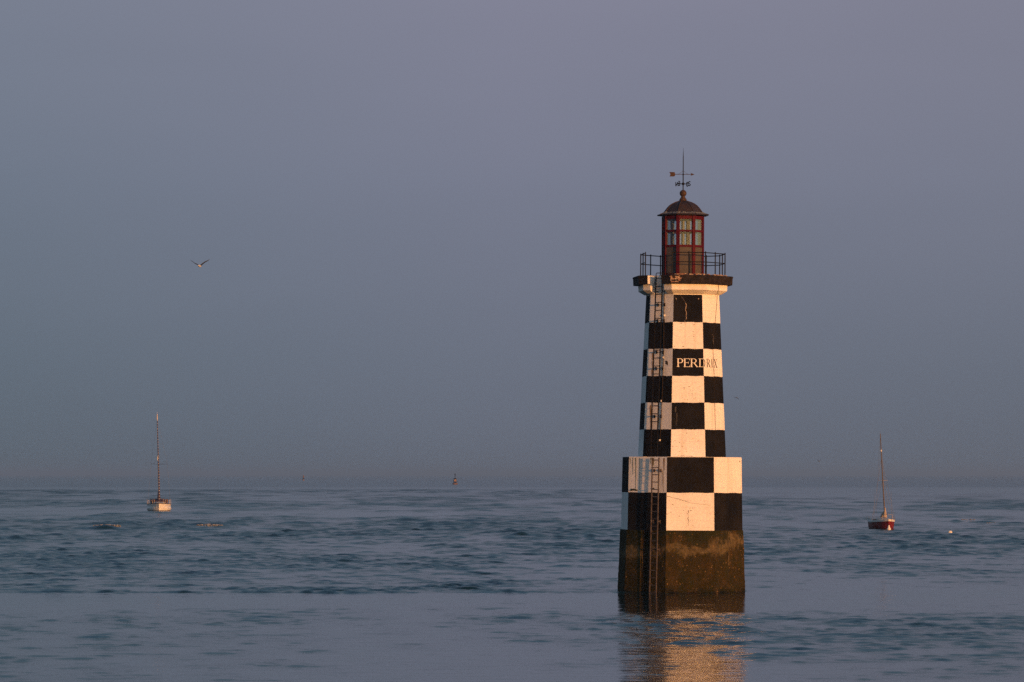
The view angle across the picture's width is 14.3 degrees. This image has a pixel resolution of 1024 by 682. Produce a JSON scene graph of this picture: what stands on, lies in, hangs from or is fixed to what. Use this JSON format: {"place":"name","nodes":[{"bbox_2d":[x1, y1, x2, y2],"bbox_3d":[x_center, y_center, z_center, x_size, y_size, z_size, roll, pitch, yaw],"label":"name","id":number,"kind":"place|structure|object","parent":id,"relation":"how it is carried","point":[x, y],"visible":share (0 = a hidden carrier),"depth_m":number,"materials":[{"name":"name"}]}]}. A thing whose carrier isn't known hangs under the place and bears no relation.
{"place":"outdoors","nodes":[
{"label":"outdoors","id":0,"kind":"place"},
{"bbox_2d":[0,475,1023,681],"bbox_3d":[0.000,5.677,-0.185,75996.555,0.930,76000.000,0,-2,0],"label":"sea","id":1,"kind":"structure","parent":0,"point":[392,578],"depth_m":213.38,"materials":[{"name":"teal liquid"}]},
{"bbox_2d":[147,414,170,510],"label":"sailboat","id":2,"kind":"object","parent":1,"relation":"on","point":[158,504],"visible":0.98,"depth_m":649.87,"materials":[{"name":"paint"}]},
{"bbox_2d":[197,524,222,525],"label":"breaking foam","id":3,"kind":"object","parent":1,"relation":"on","point":[209,525],"visible":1,"depth_m":449.63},
{"bbox_2d":[617,152,744,592],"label":"lighthouse","id":4,"kind":"object","parent":1,"relation":"in","point":[681,530],"visible":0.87,"depth_m":201.15,"materials":[{"name":"multicoloured paint"}]},
{"bbox_2d":[867,434,894,528],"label":"sailboat","id":5,"kind":"object","parent":1,"relation":"on","point":[880,523],"visible":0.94,"depth_m":432.53,"materials":[{"name":"paint"}]},
{"bbox_2d":[0,0,1023,474],"label":"sky","id":6,"kind":"structure","parent":0,"point":[423,227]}
]}

